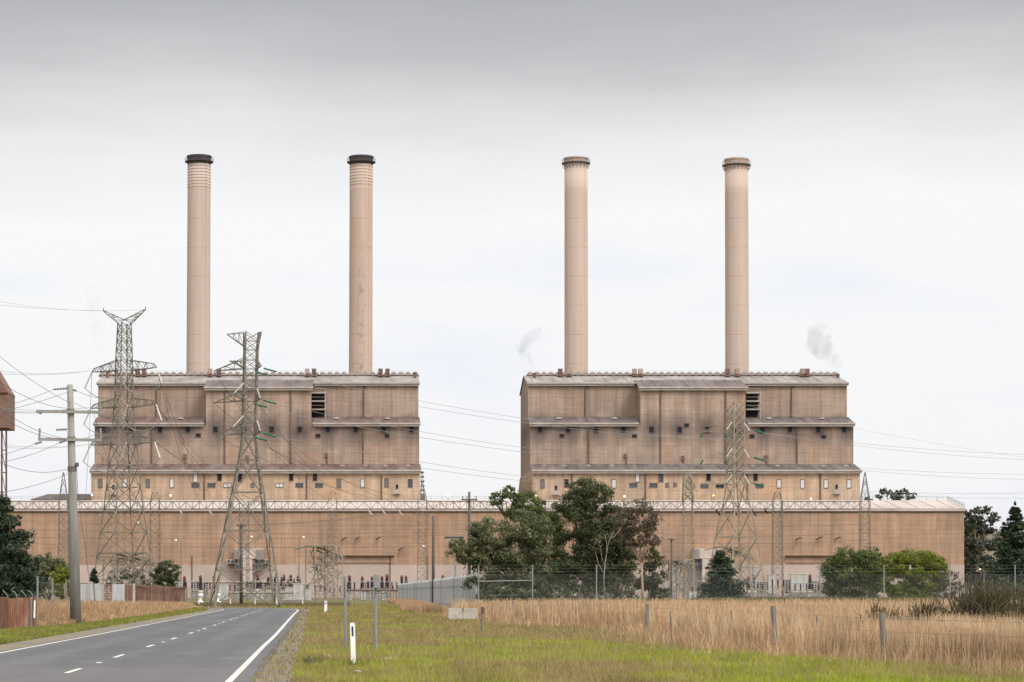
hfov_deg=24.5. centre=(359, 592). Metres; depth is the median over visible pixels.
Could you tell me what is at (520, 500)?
eucalypt tree
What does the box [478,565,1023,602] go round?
chain link fence
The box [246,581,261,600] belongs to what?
insulator stand
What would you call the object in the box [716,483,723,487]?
window
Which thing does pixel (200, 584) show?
bushing
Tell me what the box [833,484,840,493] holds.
window
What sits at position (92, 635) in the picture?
road edge line
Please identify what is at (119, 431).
pylon
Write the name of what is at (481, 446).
power line
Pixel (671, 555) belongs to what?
timber pole
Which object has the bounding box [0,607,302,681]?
road
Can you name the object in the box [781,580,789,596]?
disc rack
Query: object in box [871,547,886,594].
shrub
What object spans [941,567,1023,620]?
broom shrub
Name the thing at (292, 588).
chain link fence
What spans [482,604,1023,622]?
fence wire
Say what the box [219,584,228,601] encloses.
switch cabinet
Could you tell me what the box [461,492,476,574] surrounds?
timber pole
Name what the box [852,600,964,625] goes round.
broom shrub
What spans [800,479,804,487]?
window
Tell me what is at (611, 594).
shrub
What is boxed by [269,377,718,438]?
power line
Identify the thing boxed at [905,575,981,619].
broom shrub
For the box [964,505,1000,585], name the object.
eucalypt tree
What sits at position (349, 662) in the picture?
weed
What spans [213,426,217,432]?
window
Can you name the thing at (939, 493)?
power line
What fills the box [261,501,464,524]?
power line
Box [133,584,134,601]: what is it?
fence post
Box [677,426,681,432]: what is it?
window
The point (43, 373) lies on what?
power line
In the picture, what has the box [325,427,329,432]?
window
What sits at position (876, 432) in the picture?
power line
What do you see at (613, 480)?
window
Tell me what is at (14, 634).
verge grass
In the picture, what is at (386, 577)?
bushing
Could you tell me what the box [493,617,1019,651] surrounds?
fence wire
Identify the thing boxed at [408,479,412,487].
window
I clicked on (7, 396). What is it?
conveyor tower
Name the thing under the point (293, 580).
insulator stand
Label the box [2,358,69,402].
power line
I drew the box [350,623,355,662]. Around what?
guide post
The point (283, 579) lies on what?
bushing
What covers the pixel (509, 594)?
shrub
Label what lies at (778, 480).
window
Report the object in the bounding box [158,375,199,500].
power line
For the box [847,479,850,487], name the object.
window
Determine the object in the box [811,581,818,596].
disc rack
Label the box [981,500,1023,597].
conifer tree
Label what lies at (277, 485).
window
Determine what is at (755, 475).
window
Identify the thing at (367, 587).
insulator stand
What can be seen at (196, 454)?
power line
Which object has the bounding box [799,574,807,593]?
switch cabinet
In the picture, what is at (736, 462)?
pylon
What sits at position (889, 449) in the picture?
power line
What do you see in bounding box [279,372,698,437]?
power line
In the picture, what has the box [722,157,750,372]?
chimney
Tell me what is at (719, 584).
conifer tree
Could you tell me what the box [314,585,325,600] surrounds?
insulator stand
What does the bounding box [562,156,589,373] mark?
chimney
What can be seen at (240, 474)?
window
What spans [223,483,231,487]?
window
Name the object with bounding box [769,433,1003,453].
power line
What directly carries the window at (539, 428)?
in the boiler house at (688, 406)
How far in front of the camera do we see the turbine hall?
700.00 m
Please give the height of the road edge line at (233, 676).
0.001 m
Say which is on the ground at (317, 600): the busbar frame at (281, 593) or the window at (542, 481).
the busbar frame at (281, 593)
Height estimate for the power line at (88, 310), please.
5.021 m
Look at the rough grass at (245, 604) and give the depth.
277.12 m
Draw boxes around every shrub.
[33,552,68,601]
[45,566,69,598]
[105,566,149,585]
[149,560,181,586]
[474,583,570,601]
[563,577,639,601]
[631,546,671,600]
[817,545,885,597]
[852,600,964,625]
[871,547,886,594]
[878,548,948,597]
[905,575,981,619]
[930,569,968,597]
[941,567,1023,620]
[949,578,1023,612]
[978,576,1023,591]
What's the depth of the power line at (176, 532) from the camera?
586.63 m
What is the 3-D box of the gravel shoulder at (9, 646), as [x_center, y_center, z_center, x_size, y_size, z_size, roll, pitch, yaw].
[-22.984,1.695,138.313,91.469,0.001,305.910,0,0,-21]
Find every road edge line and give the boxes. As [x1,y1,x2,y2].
[0,608,223,652]
[215,607,297,681]
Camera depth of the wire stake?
69.47 m
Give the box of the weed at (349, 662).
[341,655,370,666]
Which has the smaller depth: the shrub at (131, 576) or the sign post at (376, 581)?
the sign post at (376, 581)
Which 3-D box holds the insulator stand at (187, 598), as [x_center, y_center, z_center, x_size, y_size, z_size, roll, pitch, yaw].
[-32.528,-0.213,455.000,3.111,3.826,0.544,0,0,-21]
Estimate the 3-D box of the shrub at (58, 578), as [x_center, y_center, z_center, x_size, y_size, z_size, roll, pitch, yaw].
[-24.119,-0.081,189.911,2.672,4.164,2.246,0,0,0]
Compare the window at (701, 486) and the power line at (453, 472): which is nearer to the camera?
the power line at (453, 472)
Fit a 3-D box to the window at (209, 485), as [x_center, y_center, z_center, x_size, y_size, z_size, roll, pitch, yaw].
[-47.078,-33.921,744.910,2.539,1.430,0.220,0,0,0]
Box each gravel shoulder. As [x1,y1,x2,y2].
[0,609,220,650]
[216,607,312,681]
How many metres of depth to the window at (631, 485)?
744.89 m
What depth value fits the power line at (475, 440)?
321.25 m
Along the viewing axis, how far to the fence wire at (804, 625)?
54.93 m
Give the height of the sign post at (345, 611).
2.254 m
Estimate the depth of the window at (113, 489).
743.62 m
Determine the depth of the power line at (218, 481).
414.71 m
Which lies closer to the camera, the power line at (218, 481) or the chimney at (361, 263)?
the power line at (218, 481)
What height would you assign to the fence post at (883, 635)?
1.393 m
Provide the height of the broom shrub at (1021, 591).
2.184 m
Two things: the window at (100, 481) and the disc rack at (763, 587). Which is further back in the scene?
the window at (100, 481)
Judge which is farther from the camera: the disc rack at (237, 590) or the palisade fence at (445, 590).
the disc rack at (237, 590)
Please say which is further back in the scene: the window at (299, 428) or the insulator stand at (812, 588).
the window at (299, 428)
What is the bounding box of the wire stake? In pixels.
[670,611,671,639]
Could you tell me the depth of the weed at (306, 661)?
53.20 m
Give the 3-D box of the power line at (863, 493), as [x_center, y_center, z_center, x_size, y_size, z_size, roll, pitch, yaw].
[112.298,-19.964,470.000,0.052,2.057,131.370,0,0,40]
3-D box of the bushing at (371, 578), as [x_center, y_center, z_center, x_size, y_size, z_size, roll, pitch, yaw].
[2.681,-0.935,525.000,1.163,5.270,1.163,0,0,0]
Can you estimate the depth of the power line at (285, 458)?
348.35 m
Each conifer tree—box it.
[0,490,49,599]
[89,568,99,583]
[688,549,753,600]
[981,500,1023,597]
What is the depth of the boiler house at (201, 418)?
755.00 m
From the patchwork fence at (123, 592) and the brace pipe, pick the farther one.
the patchwork fence at (123, 592)
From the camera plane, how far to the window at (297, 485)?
744.89 m
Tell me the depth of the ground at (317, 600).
484.28 m
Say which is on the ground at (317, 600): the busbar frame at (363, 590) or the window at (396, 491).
the busbar frame at (363, 590)
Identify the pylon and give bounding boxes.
[83,306,161,599]
[209,331,281,606]
[699,402,766,596]
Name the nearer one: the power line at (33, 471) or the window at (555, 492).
the power line at (33, 471)
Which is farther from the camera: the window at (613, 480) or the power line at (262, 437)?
the window at (613, 480)
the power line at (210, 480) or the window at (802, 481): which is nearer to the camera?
the power line at (210, 480)
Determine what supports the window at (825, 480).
in the boiler house at (688, 406)
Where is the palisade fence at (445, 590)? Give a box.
[398,569,477,607]
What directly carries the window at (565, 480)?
in the boiler house at (688, 406)
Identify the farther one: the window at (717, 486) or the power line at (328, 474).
the window at (717, 486)
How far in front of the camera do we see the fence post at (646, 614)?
92.84 m
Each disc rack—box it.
[190,582,198,598]
[201,583,208,598]
[234,583,239,598]
[756,582,763,596]
[761,581,766,596]
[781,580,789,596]
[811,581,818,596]
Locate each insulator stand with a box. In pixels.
[184,581,199,600]
[203,582,216,600]
[228,584,235,600]
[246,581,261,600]
[266,576,283,594]
[286,578,301,586]
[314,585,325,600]
[347,582,361,600]
[362,581,373,598]
[366,581,383,600]
[386,581,396,598]
[753,584,763,596]
[771,579,784,596]
[788,583,801,596]
[804,583,818,597]
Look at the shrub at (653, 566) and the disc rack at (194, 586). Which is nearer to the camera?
the shrub at (653, 566)
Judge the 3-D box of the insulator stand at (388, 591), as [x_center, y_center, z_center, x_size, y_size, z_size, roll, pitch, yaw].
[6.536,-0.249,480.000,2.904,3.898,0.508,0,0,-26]
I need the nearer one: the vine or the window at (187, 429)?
the vine
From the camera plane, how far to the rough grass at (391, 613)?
144.63 m
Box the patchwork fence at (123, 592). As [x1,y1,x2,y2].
[81,584,185,601]
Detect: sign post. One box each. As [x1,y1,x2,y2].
[343,576,346,648]
[374,574,379,648]
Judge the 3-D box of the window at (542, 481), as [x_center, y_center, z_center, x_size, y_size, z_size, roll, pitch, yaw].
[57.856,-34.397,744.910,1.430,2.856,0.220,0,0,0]
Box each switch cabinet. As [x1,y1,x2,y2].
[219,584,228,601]
[285,587,291,601]
[293,583,303,601]
[305,589,310,601]
[688,591,696,599]
[767,575,775,594]
[790,574,800,593]
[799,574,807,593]
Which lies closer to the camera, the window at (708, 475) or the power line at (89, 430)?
the power line at (89, 430)
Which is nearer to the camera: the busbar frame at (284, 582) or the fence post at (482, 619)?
the fence post at (482, 619)
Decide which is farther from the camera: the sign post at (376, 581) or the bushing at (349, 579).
the bushing at (349, 579)
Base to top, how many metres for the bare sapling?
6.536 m
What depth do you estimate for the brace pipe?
164.87 m
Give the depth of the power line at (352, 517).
253.66 m
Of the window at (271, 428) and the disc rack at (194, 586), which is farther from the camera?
the window at (271, 428)
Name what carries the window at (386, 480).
in the boiler house at (201, 418)
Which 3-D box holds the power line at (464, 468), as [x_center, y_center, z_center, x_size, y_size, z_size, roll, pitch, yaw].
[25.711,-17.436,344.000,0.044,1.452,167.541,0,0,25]
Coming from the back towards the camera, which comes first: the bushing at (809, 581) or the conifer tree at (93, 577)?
the bushing at (809, 581)
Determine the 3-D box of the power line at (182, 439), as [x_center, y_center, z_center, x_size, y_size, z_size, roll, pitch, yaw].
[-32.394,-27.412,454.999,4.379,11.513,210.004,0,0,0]
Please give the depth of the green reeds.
153.55 m
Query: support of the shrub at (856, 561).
on the ground at (317, 600)
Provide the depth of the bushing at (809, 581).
519.68 m
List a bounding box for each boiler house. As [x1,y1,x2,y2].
[89,369,424,499]
[519,369,861,499]
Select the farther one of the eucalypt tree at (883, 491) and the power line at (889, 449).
the eucalypt tree at (883, 491)
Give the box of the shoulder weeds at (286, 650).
[249,610,309,681]
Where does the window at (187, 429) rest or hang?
in the boiler house at (201, 418)
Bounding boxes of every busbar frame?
[205,581,298,600]
[228,592,291,601]
[347,589,397,601]
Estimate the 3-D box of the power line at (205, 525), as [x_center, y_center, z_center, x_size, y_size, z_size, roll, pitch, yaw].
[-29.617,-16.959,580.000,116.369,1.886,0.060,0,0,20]
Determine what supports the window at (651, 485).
in the boiler house at (688, 406)
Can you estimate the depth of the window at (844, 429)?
754.96 m
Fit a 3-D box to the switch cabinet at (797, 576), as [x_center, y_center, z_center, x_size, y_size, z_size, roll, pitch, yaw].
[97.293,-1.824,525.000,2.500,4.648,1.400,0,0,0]
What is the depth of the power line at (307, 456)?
351.34 m
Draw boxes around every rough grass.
[185,602,350,606]
[198,603,611,628]
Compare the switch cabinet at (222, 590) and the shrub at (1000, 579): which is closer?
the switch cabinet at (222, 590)
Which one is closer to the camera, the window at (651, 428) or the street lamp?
the street lamp
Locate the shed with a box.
[30,494,90,499]
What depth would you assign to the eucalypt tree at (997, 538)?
599.86 m
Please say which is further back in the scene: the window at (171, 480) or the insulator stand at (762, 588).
the window at (171, 480)
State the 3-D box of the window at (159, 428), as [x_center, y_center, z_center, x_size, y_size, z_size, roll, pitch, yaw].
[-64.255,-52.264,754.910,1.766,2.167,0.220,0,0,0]
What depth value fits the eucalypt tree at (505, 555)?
181.34 m
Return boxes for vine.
[38,582,63,604]
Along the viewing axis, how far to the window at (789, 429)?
754.96 m
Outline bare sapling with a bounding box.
[595,531,618,598]
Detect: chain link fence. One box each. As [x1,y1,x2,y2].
[37,576,80,603]
[185,587,399,603]
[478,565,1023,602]
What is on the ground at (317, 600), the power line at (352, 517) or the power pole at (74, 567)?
the power pole at (74, 567)
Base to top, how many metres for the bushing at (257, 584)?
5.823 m
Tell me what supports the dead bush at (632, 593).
on the ground at (317, 600)
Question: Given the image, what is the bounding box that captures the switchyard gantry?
[11,472,870,598]
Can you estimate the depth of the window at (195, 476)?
744.89 m
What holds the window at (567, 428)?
in the boiler house at (688, 406)
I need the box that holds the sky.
[0,0,1023,532]
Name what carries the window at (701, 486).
in the boiler house at (688, 406)
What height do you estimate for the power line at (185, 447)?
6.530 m
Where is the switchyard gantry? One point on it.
(684, 486)
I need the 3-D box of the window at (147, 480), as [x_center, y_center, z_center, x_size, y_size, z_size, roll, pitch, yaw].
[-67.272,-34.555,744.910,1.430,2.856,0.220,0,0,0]
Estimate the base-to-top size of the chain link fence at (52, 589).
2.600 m
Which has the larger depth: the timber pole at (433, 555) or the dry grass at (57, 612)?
the timber pole at (433, 555)
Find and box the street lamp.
[423,545,427,579]
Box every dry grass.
[38,598,201,626]
[387,597,447,612]
[436,597,1022,666]
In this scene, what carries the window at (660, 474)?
in the boiler house at (688, 406)
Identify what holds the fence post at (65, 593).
on the ground at (317, 600)
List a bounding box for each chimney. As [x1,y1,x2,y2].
[185,154,212,373]
[347,154,374,373]
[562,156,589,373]
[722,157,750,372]
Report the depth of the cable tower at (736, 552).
559.49 m
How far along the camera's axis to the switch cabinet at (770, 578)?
527.35 m
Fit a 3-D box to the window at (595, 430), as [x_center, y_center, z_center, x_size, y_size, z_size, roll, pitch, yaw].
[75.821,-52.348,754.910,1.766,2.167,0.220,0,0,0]
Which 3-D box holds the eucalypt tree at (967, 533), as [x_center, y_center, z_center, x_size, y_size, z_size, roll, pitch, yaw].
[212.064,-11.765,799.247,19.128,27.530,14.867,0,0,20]
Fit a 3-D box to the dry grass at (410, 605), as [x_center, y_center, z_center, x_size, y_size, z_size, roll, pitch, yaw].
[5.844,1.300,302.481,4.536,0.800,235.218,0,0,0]
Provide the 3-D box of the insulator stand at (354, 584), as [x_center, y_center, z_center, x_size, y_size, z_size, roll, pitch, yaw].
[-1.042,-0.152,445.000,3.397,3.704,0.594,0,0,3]
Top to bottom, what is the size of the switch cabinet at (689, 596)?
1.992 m
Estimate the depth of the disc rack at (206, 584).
531.72 m
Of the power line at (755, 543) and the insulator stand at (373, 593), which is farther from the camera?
the power line at (755, 543)
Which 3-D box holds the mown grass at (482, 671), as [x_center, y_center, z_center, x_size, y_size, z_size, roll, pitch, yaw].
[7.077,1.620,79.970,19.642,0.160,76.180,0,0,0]
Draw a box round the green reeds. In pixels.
[696,596,1019,603]
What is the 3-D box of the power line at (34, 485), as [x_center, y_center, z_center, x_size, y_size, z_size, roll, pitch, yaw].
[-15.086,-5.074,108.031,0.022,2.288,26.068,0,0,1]
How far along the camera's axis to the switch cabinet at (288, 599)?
429.35 m
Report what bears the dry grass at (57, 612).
on the ground at (317, 600)
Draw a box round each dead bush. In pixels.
[552,585,592,601]
[605,585,650,601]
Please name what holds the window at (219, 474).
in the boiler house at (201, 418)
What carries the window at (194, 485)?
in the boiler house at (201, 418)
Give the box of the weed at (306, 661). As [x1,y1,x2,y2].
[290,655,323,665]
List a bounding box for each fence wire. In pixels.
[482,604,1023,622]
[487,611,1009,636]
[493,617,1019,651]
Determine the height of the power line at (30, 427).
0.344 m
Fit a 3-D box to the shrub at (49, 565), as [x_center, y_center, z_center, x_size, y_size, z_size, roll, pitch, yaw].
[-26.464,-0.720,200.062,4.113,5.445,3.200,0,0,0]
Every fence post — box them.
[63,584,66,604]
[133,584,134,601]
[481,606,483,631]
[645,604,649,630]
[770,606,777,645]
[879,613,886,652]
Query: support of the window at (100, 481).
in the boiler house at (201, 418)
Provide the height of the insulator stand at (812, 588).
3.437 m
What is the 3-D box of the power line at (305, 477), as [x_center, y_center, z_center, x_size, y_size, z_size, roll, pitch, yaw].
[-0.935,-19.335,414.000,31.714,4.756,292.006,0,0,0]
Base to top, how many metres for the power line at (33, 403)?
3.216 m
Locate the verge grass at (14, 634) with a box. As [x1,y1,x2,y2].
[0,607,208,644]
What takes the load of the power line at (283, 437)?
attached to the switchyard gantry
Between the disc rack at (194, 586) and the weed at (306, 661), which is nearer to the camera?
the weed at (306, 661)
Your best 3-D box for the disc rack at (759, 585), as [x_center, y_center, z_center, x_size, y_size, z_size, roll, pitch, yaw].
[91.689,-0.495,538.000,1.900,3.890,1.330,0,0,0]
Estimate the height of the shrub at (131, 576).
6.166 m
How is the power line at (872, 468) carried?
attached to the pylon at (736, 462)
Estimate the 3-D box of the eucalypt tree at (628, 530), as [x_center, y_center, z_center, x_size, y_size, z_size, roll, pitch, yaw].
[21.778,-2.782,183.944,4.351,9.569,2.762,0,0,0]
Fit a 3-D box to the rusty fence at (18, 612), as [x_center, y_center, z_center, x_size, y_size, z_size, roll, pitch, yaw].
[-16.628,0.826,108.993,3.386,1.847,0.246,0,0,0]
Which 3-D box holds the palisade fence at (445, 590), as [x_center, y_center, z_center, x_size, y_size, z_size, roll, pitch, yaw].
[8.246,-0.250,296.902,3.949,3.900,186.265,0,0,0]
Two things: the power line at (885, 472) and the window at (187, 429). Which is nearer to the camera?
the power line at (885, 472)
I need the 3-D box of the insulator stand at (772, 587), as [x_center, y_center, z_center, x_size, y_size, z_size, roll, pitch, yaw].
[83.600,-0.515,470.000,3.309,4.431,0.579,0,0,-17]
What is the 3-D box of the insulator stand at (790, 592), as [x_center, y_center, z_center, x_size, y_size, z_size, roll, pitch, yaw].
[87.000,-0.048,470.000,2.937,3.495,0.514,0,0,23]
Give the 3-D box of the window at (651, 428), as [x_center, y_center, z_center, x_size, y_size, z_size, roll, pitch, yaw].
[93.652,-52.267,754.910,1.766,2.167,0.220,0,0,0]
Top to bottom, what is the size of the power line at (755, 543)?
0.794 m
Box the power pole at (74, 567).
[35,384,102,622]
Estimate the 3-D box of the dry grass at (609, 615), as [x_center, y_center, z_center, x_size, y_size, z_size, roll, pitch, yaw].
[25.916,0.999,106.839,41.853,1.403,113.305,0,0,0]
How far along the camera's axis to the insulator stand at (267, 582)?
429.87 m
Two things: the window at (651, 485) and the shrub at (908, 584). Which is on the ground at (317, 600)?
the shrub at (908, 584)
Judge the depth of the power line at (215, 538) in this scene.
583.93 m
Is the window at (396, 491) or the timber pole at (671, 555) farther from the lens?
the window at (396, 491)
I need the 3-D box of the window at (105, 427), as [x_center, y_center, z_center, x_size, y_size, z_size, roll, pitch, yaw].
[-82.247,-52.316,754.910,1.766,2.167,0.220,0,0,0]
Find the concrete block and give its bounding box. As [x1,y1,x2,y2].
[448,608,476,619]
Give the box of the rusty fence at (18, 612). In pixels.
[0,591,37,628]
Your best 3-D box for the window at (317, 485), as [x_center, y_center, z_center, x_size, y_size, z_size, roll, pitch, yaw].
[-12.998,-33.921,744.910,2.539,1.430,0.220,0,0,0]
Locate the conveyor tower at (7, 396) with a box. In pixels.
[0,371,14,532]
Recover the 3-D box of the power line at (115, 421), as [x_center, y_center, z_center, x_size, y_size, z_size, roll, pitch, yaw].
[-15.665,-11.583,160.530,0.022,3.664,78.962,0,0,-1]
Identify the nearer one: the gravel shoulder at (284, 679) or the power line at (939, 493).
the gravel shoulder at (284, 679)
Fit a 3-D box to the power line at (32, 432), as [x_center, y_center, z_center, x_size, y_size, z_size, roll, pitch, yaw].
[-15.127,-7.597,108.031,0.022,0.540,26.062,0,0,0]
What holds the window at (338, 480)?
in the boiler house at (201, 418)
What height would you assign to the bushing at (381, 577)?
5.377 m
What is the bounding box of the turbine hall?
[7,496,965,597]
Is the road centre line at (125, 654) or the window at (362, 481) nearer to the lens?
the road centre line at (125, 654)
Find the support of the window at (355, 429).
in the boiler house at (201, 418)
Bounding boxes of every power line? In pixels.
[0,392,66,411]
[0,409,64,438]
[0,462,71,472]
[0,472,70,492]
[1,371,84,373]
[1,417,65,439]
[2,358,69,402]
[3,305,124,310]
[35,522,416,525]
[38,535,440,538]
[54,530,422,532]
[75,403,163,434]
[85,378,91,497]
[157,406,239,499]
[157,443,290,501]
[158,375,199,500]
[159,409,256,500]
[160,445,275,501]
[161,383,213,499]
[213,371,330,500]
[213,402,373,500]
[214,435,420,501]
[232,367,344,499]
[237,432,424,500]
[240,404,391,500]
[250,500,459,524]
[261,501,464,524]
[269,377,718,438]
[269,442,680,491]
[271,410,708,465]
[277,404,697,464]
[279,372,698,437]
[279,437,696,490]
[669,540,855,543]
[738,403,1018,456]
[751,431,1023,459]
[751,458,993,478]
[751,484,954,497]
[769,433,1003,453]
[770,460,982,473]
[773,486,1007,493]
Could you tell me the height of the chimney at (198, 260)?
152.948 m
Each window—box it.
[98,479,102,487]
[101,426,106,432]
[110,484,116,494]
[145,479,149,487]
[157,426,162,432]
[170,479,173,487]
[185,427,189,432]
[191,483,199,487]
[193,473,197,481]
[207,483,215,487]
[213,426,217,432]
[217,473,221,480]
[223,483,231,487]
[238,473,241,481]
[269,426,273,432]
[275,483,283,487]
[289,473,293,480]
[295,483,302,487]
[297,426,301,432]
[315,483,322,487]
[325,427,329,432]
[337,479,340,487]
[353,426,357,432]
[360,479,364,487]
[384,478,388,486]
[394,484,400,493]
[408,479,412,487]
[537,426,542,432]
[540,479,544,487]
[553,485,559,494]
[564,479,568,487]
[565,426,570,432]
[593,426,598,432]
[612,479,615,487]
[629,483,637,487]
[635,473,639,481]
[649,426,653,432]
[649,483,657,487]
[659,473,662,481]
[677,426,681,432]
[700,483,708,487]
[706,473,710,480]
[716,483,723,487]
[753,473,757,480]
[777,479,780,487]
[787,426,792,432]
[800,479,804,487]
[815,426,820,432]
[824,479,827,487]
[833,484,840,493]
[842,427,846,432]
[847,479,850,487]
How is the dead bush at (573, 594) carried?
on the ground at (317, 600)
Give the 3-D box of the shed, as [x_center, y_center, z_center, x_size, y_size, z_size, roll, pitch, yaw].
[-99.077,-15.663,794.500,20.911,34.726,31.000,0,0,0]
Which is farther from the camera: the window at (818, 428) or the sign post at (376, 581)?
the window at (818, 428)
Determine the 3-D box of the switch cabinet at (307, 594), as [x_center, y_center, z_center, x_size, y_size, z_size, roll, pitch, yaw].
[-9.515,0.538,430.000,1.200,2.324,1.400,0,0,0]
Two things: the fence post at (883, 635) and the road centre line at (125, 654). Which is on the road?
the road centre line at (125, 654)
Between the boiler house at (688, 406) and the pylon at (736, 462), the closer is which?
the pylon at (736, 462)
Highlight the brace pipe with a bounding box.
[479,580,531,581]
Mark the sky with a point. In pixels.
(882, 141)
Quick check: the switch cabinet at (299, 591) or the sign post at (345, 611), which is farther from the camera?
the switch cabinet at (299, 591)
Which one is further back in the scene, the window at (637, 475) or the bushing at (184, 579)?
the window at (637, 475)
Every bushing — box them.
[183,576,185,599]
[198,575,202,599]
[255,574,259,590]
[281,574,284,599]
[347,576,351,599]
[370,576,373,599]
[379,576,383,599]
[384,574,389,599]
[808,574,812,596]
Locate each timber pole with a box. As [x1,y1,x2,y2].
[236,522,245,603]
[432,516,434,602]
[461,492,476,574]
[668,537,675,598]
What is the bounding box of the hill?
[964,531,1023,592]
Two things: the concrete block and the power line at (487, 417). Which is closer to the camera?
the concrete block
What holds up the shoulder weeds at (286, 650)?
on the gravel shoulder at (284, 679)
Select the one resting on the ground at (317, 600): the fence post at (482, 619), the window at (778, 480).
the fence post at (482, 619)
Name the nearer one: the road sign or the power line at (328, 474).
the road sign
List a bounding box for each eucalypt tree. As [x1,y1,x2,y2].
[445,508,555,601]
[488,485,565,591]
[545,475,638,600]
[611,496,664,602]
[875,487,916,499]
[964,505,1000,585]
[964,519,994,593]
[992,531,1005,562]
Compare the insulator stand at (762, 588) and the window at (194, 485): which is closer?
the insulator stand at (762, 588)
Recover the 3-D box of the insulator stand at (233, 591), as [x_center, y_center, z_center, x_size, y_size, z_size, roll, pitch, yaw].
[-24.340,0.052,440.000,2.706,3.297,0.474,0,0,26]
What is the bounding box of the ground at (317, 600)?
[40,598,1020,681]
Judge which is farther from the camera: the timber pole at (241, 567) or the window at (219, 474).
the window at (219, 474)
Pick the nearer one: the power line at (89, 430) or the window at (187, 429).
the power line at (89, 430)
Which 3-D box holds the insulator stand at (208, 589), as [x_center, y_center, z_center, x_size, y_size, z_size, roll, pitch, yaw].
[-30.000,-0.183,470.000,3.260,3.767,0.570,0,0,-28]
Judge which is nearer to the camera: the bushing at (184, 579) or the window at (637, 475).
the bushing at (184, 579)
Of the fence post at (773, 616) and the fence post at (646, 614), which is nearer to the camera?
the fence post at (773, 616)
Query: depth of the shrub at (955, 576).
194.76 m
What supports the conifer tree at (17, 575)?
on the ground at (317, 600)
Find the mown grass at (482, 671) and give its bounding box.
[289,623,1023,681]
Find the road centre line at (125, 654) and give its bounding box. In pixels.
[65,614,246,672]
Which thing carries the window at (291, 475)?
in the boiler house at (201, 418)
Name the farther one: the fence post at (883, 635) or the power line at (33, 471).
the power line at (33, 471)
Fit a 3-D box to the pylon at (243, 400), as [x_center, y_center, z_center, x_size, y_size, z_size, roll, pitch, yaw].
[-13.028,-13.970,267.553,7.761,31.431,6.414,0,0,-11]
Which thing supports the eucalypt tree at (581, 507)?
on the ground at (317, 600)

